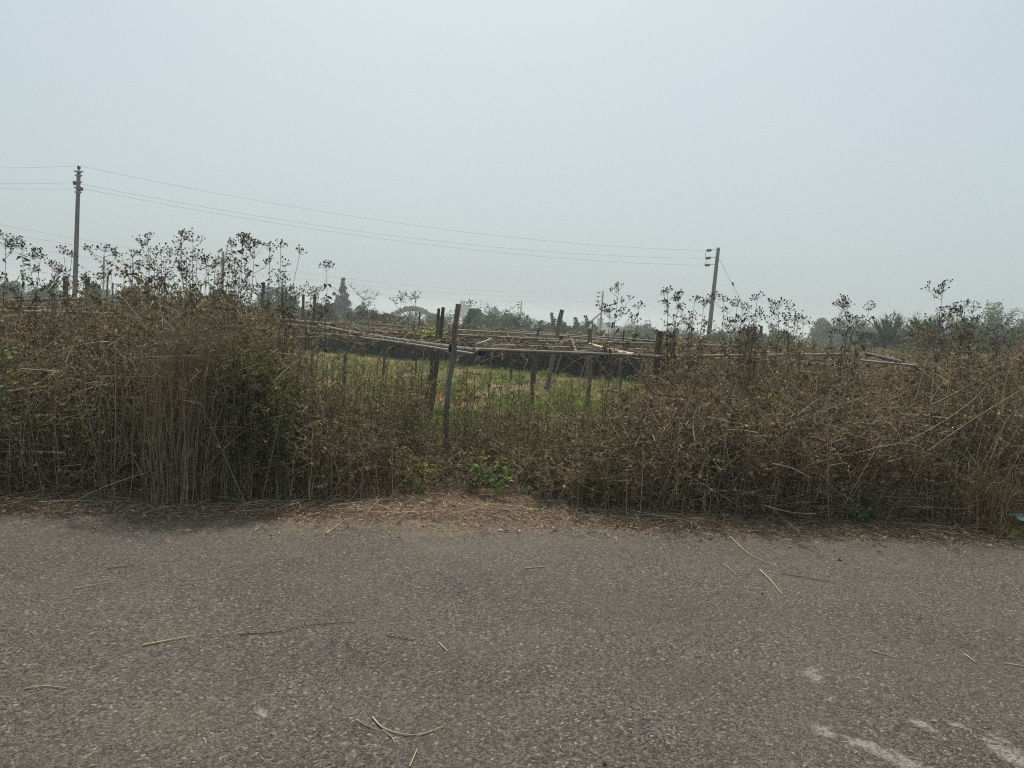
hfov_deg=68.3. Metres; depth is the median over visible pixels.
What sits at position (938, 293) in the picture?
dry weed
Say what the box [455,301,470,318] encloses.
grey building
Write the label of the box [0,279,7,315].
dry weed
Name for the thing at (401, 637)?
loose straw
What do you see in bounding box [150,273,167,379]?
dry weed
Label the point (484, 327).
scrub
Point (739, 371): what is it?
dry weed
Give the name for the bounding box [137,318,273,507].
straw grass
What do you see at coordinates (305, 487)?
straw grass
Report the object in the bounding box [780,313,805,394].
dry weed
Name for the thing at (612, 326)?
dry weed
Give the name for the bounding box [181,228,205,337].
dry weed
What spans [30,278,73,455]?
dry weed
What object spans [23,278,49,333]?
dry weed
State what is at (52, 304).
dry weed
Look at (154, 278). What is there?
dry weed
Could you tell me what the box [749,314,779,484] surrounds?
dry weed
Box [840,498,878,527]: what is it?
green sprout
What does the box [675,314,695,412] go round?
dry weed
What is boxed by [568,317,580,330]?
young tree
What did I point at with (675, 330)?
distant tree
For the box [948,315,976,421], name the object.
dry weed
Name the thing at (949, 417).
dead stick
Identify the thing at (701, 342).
dry weed
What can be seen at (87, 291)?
fence post
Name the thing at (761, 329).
fence post
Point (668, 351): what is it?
dry weed
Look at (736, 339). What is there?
dry weed
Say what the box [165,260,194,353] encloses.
dry weed
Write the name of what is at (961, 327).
spreading bush
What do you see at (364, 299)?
bare tree
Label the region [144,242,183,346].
dry weed
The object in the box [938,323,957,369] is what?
dry weed
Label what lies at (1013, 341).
spreading bush
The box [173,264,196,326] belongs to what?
dry weed
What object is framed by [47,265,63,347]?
dry weed
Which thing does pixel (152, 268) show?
dry weed
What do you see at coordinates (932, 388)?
dead stick
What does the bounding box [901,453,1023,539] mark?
straw grass
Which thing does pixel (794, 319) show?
dry weed
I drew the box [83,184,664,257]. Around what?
power line
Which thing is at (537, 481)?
green sprout
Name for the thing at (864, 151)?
sky
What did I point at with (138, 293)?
broad tree
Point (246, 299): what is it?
dry weed
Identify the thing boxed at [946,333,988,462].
dry weed
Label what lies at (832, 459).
dry thicket
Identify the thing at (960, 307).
dry weed
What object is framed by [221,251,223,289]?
utility pole
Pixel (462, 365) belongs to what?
dry weed
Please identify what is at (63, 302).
fence post
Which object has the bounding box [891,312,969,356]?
tree
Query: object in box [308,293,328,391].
dry weed
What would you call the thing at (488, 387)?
dead stalk
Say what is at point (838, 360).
dry weed
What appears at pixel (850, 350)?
dry weed
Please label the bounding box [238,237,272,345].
dry weed
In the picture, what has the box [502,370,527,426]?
dead stalk
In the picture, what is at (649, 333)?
spreading bush
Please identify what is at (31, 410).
dry thicket
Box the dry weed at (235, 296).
[219,262,249,333]
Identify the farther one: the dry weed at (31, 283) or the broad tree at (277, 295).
the broad tree at (277, 295)
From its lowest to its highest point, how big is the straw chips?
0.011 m
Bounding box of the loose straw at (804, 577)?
[782,573,831,581]
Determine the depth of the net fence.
25.22 m
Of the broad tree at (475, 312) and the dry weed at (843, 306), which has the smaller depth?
the dry weed at (843, 306)
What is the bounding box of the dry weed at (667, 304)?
[651,285,682,423]
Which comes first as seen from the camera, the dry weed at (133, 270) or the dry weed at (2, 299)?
the dry weed at (133, 270)
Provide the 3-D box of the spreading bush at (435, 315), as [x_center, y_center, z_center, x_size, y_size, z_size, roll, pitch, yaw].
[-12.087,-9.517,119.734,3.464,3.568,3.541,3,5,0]
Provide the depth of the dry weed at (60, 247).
7.91 m
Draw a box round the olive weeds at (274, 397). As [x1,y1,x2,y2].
[194,327,306,502]
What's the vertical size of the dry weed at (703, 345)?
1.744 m
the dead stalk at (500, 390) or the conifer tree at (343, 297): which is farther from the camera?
the conifer tree at (343, 297)
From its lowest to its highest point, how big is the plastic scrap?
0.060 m
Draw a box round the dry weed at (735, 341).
[716,307,748,419]
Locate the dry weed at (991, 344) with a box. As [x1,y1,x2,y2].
[975,326,1010,443]
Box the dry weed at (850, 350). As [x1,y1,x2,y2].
[836,311,867,412]
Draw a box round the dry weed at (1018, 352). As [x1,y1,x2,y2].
[1011,332,1023,417]
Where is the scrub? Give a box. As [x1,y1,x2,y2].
[0,295,1021,372]
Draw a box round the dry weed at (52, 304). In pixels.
[47,264,70,356]
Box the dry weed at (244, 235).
[226,232,260,350]
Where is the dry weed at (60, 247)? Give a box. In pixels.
[56,245,72,396]
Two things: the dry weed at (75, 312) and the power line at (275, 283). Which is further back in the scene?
the power line at (275, 283)
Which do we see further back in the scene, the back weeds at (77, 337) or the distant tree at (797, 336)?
the distant tree at (797, 336)
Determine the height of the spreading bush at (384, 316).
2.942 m
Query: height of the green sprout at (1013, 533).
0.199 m
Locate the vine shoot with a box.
[410,326,446,338]
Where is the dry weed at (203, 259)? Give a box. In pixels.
[186,253,224,333]
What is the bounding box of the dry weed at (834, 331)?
[815,317,842,395]
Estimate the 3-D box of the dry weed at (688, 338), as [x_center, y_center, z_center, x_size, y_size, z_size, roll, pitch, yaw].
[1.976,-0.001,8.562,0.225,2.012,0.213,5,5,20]
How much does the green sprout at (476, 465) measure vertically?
0.322 m
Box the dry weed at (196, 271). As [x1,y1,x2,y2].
[183,248,204,343]
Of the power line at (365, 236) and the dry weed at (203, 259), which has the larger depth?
the power line at (365, 236)
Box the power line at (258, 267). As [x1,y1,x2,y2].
[3,225,529,292]
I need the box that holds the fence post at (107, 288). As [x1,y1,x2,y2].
[106,275,108,301]
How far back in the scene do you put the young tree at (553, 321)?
77.51 m
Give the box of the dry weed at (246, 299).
[228,275,265,332]
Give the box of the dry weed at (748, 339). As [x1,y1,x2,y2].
[736,313,757,379]
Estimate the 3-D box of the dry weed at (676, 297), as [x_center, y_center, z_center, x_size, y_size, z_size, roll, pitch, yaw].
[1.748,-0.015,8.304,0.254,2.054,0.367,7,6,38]
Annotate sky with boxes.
[0,0,1023,340]
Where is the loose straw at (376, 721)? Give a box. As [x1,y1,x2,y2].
[355,716,443,744]
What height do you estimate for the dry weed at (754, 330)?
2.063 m
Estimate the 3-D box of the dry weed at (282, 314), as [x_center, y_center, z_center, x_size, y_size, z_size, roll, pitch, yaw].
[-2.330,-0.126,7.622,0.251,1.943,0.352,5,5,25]
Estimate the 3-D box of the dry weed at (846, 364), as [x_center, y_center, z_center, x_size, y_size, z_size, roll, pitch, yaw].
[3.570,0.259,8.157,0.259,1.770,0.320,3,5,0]
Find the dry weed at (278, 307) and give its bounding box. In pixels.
[270,271,284,342]
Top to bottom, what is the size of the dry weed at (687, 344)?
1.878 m
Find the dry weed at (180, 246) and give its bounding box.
[171,228,202,335]
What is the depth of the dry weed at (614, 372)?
8.57 m
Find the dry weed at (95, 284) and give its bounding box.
[75,243,122,380]
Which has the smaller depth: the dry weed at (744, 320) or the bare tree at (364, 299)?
the dry weed at (744, 320)
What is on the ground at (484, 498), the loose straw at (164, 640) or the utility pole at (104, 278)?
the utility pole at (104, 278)
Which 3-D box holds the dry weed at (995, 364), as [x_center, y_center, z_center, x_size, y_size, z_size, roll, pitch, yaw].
[4.732,0.359,7.487,0.320,1.767,0.341,4,5,13]
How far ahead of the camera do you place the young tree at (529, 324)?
77.54 m
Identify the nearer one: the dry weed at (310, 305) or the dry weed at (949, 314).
the dry weed at (949, 314)
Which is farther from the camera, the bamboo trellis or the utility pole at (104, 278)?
the utility pole at (104, 278)
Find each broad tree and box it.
[0,280,26,299]
[22,281,62,304]
[89,282,102,304]
[91,289,115,306]
[120,285,153,306]
[207,287,243,313]
[251,286,303,315]
[462,308,481,325]
[468,301,526,330]
[619,325,634,336]
[632,319,655,335]
[805,311,857,350]
[835,316,890,351]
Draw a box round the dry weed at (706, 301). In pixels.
[684,293,713,401]
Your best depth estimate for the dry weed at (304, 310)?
8.60 m
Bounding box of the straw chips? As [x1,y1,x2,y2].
[0,536,1021,767]
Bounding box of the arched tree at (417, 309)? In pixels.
[391,306,429,324]
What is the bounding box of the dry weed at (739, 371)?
[723,313,755,477]
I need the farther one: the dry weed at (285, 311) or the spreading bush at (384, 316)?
the spreading bush at (384, 316)
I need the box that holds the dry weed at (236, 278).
[220,260,251,325]
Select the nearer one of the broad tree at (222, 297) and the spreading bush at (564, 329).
the spreading bush at (564, 329)
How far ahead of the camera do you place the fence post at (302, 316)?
16.93 m
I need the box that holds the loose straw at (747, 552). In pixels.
[730,536,777,566]
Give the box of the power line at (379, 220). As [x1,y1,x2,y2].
[82,166,705,250]
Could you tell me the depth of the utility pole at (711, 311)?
65.33 m
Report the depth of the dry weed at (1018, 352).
8.48 m
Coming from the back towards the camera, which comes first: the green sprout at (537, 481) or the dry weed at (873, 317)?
the dry weed at (873, 317)
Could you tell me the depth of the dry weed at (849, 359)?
7.66 m
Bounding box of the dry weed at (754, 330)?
[738,291,764,396]
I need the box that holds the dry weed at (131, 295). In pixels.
[121,272,149,391]
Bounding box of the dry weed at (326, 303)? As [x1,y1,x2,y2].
[316,260,334,408]
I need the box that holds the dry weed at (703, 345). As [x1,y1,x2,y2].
[693,320,715,409]
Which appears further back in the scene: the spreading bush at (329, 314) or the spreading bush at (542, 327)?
the spreading bush at (542, 327)
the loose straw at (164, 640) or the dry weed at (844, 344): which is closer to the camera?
the loose straw at (164, 640)
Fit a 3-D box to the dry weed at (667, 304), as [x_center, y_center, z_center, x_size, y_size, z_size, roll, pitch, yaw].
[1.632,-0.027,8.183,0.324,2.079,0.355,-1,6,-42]
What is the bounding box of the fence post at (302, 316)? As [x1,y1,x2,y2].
[299,294,304,376]
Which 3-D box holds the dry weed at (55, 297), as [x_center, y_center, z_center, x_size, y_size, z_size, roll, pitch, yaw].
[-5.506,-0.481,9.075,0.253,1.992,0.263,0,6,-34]
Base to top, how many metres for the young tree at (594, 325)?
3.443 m
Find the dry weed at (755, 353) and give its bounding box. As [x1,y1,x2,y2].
[740,323,763,399]
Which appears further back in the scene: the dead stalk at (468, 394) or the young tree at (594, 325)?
the young tree at (594, 325)
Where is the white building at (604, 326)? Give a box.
[597,318,611,333]
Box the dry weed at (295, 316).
[274,285,305,366]
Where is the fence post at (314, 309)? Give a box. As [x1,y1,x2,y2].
[311,295,315,377]
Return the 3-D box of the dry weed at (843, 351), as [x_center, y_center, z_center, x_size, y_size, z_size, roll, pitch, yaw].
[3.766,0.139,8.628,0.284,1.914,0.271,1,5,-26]
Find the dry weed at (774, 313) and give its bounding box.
[759,297,787,404]
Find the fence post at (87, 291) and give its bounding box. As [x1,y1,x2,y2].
[84,280,89,309]
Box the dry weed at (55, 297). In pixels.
[42,260,65,340]
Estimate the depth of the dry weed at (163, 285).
7.91 m
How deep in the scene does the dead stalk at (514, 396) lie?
8.64 m
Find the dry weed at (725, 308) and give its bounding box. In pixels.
[708,290,738,408]
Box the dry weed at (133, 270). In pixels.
[109,249,144,354]
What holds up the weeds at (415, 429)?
on the ground at (484, 498)
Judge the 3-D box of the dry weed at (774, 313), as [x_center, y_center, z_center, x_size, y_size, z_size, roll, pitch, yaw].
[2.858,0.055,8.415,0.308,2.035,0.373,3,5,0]
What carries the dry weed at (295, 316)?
on the ground at (484, 498)
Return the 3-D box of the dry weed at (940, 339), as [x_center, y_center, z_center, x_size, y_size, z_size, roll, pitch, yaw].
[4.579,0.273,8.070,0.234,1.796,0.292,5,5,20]
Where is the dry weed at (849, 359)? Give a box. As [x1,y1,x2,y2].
[836,316,870,416]
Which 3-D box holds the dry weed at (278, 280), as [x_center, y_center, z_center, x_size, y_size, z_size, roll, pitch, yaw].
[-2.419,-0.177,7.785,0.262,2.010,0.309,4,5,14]
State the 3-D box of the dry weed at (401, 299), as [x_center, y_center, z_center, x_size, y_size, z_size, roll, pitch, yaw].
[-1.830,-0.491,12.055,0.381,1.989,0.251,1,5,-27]
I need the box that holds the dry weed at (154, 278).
[135,256,158,395]
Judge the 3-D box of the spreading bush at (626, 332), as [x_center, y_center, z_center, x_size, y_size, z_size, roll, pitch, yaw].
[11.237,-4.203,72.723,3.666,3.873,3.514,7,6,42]
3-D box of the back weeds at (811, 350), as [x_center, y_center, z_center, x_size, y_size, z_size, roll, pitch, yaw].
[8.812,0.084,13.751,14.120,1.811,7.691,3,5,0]
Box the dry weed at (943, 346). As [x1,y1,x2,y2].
[922,317,959,446]
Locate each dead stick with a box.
[765,505,812,513]
[768,365,787,399]
[772,463,810,477]
[905,377,990,442]
[915,338,932,399]
[928,346,934,425]
[928,389,1021,450]
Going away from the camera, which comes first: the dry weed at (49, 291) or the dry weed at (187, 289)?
the dry weed at (187, 289)
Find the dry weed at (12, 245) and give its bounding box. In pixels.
[0,230,26,370]
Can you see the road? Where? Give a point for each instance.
(744, 662)
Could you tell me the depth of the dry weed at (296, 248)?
7.93 m
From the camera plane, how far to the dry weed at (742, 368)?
7.79 m
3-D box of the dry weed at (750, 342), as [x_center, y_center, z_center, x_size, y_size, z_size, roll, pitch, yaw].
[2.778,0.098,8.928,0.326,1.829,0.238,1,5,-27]
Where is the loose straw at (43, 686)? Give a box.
[24,685,65,688]
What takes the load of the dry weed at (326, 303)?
on the ground at (484, 498)
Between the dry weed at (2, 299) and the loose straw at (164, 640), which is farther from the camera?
the dry weed at (2, 299)
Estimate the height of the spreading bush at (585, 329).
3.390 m
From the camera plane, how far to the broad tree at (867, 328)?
113.16 m
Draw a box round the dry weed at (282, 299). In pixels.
[276,276,294,345]
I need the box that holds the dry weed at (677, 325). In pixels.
[652,322,683,395]
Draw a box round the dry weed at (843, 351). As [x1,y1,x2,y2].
[832,313,856,391]
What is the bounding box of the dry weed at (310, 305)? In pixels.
[294,285,324,376]
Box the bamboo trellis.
[0,298,935,458]
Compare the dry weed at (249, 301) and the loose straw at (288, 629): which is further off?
the dry weed at (249, 301)
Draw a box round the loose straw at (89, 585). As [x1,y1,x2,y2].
[73,582,108,588]
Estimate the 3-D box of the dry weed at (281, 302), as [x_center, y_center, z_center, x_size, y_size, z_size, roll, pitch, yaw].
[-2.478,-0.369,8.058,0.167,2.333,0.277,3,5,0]
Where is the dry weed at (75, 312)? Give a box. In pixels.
[70,276,97,356]
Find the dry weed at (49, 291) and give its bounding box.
[42,257,61,351]
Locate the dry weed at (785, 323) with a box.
[769,300,794,390]
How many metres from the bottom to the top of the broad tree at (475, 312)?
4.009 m
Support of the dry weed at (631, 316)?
on the ground at (484, 498)
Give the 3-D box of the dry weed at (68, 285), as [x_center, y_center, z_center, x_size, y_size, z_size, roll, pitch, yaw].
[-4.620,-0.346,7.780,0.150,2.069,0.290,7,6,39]
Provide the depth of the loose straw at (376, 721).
2.91 m
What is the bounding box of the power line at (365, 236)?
[86,189,676,264]
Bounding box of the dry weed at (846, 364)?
[833,327,856,418]
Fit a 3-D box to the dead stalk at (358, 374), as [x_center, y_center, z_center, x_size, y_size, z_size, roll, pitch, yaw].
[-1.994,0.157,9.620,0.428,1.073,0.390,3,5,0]
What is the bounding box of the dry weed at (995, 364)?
[969,332,1015,469]
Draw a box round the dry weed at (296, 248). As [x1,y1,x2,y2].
[283,244,307,350]
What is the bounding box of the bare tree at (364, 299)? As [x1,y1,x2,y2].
[349,283,378,312]
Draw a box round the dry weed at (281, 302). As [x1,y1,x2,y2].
[275,239,290,353]
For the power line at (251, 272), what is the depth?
97.87 m
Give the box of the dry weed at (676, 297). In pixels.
[659,289,687,393]
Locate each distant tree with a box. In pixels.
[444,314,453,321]
[530,318,546,328]
[607,322,642,333]
[663,326,687,332]
[791,334,804,342]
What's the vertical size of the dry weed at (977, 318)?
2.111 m
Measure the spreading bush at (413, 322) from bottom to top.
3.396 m
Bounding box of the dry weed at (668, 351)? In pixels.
[649,318,685,402]
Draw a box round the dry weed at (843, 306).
[826,294,854,420]
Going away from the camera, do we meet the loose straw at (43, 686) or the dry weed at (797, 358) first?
the loose straw at (43, 686)
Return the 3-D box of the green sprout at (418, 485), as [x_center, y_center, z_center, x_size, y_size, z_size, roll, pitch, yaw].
[-0.872,0.843,6.813,0.389,0.348,0.282,6,5,30]
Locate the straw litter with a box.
[0,469,1023,569]
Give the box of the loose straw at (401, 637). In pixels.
[388,635,416,639]
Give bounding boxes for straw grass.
[116,290,253,513]
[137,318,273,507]
[270,428,376,503]
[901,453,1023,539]
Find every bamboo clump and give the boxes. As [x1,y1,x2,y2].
[864,311,928,348]
[934,302,974,351]
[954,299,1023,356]
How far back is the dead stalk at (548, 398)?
8.86 m
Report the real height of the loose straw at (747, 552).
0.009 m
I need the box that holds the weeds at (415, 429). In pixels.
[252,324,646,517]
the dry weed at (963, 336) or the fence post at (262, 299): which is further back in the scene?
the fence post at (262, 299)
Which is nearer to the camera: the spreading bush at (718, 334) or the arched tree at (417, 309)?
the spreading bush at (718, 334)
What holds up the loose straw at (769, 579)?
on the road
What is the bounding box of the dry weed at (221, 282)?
[214,237,241,346]
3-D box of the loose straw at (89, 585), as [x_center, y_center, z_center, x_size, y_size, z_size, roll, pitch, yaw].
[-2.341,1.124,4.218,0.191,0.006,0.006,-1,7,-45]
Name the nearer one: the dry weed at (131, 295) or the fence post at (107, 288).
the dry weed at (131, 295)
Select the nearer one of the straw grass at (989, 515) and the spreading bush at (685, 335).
the straw grass at (989, 515)
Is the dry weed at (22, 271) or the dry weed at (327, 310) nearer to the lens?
the dry weed at (22, 271)
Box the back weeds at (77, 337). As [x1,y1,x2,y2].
[0,278,313,391]
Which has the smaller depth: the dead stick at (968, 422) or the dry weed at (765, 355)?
the dead stick at (968, 422)
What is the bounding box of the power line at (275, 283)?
[0,243,581,301]
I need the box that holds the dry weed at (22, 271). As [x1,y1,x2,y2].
[20,263,51,372]
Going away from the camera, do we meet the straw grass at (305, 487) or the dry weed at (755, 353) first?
the straw grass at (305, 487)
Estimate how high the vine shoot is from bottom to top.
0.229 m
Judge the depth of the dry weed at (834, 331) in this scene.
8.95 m
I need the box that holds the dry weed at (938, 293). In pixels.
[920,279,953,417]
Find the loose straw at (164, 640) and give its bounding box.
[143,635,191,645]
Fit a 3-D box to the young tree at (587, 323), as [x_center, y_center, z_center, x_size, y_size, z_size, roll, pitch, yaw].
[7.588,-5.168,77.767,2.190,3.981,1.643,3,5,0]
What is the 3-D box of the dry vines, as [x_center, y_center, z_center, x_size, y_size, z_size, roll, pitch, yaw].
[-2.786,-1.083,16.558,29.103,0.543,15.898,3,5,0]
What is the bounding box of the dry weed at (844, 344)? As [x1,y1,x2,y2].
[821,313,858,410]
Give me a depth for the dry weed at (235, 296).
7.83 m
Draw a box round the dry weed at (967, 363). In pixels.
[953,324,981,467]
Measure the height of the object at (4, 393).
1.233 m
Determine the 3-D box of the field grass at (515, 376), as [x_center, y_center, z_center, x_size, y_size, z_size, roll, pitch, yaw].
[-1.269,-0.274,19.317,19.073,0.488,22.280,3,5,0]
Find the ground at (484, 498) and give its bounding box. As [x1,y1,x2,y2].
[0,302,1023,540]
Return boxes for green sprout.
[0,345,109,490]
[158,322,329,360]
[390,460,440,494]
[453,457,492,491]
[468,457,514,497]
[521,479,559,499]
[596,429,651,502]
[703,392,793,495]
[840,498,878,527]
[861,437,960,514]
[975,517,1023,539]
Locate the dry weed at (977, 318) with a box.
[960,300,987,401]
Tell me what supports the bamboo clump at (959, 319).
on the ground at (484, 498)
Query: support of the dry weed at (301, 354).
on the ground at (484, 498)
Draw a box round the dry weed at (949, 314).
[930,304,957,403]
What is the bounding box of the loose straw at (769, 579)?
[759,569,781,593]
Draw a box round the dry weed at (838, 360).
[819,325,853,414]
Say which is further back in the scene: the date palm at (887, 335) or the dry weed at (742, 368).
the date palm at (887, 335)
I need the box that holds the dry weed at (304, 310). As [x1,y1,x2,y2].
[287,281,318,383]
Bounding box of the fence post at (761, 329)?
[753,326,762,390]
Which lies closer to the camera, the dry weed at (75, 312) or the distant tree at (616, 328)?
the dry weed at (75, 312)
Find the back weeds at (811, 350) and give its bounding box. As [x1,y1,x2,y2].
[631,328,1023,432]
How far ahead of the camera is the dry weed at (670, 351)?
8.79 m
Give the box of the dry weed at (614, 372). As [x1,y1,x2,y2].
[597,309,618,410]
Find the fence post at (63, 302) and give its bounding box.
[62,276,68,307]
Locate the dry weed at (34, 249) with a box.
[4,240,42,351]
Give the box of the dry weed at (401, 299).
[389,291,406,382]
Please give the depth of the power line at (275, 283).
98.01 m
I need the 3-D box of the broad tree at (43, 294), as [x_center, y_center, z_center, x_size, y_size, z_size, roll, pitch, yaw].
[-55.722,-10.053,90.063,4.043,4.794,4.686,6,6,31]
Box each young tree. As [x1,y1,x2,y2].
[521,314,536,330]
[547,312,556,330]
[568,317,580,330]
[579,315,590,328]
[590,321,598,330]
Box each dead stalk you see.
[343,354,369,406]
[454,367,483,439]
[466,373,485,426]
[477,356,498,424]
[495,372,512,431]
[495,380,533,437]
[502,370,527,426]
[540,370,560,431]
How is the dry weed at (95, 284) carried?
on the ground at (484, 498)
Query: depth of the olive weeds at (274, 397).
6.18 m
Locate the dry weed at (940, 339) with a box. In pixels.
[936,325,961,416]
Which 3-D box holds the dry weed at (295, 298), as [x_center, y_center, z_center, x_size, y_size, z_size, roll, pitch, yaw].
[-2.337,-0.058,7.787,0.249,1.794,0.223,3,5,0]
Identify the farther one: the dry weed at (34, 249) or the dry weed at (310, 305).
the dry weed at (310, 305)
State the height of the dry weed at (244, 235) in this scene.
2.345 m
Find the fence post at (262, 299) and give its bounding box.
[260,282,264,321]
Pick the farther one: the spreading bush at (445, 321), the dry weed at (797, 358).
the spreading bush at (445, 321)
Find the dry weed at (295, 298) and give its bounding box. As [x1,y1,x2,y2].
[276,291,298,357]
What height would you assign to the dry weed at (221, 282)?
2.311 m
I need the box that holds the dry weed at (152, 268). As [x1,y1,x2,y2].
[132,232,167,331]
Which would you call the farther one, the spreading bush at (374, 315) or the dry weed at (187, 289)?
the spreading bush at (374, 315)
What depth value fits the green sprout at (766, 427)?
6.80 m
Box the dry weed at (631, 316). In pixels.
[627,300,644,407]
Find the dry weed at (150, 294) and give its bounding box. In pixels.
[143,276,164,326]
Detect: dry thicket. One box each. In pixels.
[0,240,446,516]
[471,309,1023,534]
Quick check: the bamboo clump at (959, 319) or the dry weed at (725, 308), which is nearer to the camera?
the dry weed at (725, 308)
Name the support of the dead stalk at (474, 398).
on the ground at (484, 498)
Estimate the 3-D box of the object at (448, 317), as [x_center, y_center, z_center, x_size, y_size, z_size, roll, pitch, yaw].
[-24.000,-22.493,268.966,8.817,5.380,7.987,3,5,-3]
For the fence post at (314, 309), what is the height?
2.088 m
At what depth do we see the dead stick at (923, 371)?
6.88 m
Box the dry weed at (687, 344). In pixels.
[666,305,700,411]
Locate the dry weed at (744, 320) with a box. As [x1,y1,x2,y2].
[715,296,747,419]
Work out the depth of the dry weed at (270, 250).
7.95 m
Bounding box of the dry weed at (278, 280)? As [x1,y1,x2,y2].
[263,268,295,359]
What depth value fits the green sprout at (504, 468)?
6.82 m
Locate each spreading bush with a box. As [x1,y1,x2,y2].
[298,301,343,320]
[342,303,381,321]
[380,313,398,324]
[399,312,431,324]
[424,310,459,326]
[425,312,436,322]
[531,324,555,332]
[555,324,583,333]
[579,321,595,334]
[614,320,641,337]
[644,326,681,338]
[671,316,719,340]
[704,325,734,343]
[725,324,768,340]
[758,324,800,346]
[937,320,985,351]
[965,314,1023,373]
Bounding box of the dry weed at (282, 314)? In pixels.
[262,276,295,372]
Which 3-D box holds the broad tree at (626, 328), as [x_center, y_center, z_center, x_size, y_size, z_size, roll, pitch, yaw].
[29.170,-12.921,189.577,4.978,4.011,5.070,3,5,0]
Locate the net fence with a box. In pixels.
[15,301,843,394]
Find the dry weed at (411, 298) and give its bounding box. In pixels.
[398,291,422,376]
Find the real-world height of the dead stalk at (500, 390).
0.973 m
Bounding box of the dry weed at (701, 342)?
[691,322,710,386]
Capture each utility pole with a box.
[72,165,83,301]
[102,256,104,296]
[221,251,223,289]
[591,291,603,331]
[704,247,758,340]
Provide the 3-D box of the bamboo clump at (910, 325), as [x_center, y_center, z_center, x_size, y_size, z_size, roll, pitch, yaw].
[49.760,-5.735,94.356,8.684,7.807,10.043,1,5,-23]
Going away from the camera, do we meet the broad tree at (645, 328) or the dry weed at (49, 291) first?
the dry weed at (49, 291)
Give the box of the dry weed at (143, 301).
[131,286,160,346]
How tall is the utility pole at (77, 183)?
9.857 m
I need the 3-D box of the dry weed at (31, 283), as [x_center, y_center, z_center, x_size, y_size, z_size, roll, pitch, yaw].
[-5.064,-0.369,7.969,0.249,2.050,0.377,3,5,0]
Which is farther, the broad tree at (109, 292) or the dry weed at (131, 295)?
the broad tree at (109, 292)
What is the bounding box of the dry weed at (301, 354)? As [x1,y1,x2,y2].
[299,287,322,393]
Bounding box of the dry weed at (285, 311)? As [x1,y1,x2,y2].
[262,258,306,379]
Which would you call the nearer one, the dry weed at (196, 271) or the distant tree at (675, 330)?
the dry weed at (196, 271)
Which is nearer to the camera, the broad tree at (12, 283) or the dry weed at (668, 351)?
the dry weed at (668, 351)
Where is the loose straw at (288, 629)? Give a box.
[237,622,352,634]
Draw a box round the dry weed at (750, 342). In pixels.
[737,315,762,384]
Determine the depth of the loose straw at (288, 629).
3.76 m
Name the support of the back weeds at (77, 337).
on the ground at (484, 498)
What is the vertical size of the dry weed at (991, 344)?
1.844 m
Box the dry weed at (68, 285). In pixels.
[55,250,79,367]
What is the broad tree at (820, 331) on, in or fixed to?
on the ground at (484, 498)
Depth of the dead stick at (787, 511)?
6.19 m
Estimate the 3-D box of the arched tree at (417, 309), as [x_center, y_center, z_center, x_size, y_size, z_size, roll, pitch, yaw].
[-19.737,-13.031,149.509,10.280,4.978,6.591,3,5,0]
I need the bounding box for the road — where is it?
[0,508,1023,767]
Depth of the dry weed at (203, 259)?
7.93 m
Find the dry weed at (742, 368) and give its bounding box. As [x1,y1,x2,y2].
[731,327,754,455]
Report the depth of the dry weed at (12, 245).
7.54 m
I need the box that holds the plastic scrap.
[1008,513,1023,520]
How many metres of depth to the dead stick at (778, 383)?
6.62 m
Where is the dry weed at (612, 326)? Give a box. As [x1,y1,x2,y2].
[596,281,634,414]
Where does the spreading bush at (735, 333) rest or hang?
on the ground at (484, 498)
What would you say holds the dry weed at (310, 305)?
on the ground at (484, 498)
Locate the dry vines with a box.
[2,303,963,385]
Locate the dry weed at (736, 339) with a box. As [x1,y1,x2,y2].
[716,320,751,434]
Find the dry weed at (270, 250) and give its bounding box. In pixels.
[255,241,276,353]
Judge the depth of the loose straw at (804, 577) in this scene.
5.07 m
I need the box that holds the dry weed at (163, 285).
[150,259,173,329]
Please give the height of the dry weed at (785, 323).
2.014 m
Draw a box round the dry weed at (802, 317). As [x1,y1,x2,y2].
[792,316,809,407]
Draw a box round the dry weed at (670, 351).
[648,316,680,388]
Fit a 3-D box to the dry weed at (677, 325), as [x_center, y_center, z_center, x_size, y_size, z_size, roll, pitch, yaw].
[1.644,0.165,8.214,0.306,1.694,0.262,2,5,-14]
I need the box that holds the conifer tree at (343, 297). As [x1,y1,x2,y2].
[330,277,354,319]
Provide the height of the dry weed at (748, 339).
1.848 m
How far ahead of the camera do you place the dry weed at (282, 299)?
9.07 m
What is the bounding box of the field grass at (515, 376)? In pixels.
[285,348,714,471]
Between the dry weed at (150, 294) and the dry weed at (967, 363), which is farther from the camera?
the dry weed at (150, 294)
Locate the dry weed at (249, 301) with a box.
[241,286,258,334]
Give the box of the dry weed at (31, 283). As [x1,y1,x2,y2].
[18,252,50,346]
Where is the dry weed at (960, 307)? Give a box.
[940,299,982,476]
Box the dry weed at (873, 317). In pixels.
[851,300,875,400]
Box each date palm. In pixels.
[847,309,914,351]
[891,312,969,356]
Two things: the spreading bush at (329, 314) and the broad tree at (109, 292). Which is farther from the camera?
the broad tree at (109, 292)
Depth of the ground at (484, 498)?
6.74 m
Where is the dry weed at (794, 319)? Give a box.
[778,310,810,438]
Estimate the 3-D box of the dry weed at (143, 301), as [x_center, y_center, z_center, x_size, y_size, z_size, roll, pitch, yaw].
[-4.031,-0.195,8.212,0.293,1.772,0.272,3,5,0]
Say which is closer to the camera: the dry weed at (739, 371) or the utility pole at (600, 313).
the dry weed at (739, 371)
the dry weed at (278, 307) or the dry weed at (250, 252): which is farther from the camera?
the dry weed at (278, 307)
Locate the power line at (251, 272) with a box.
[1,232,514,296]
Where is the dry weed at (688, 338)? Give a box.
[681,295,701,404]
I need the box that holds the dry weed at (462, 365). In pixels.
[456,299,476,423]

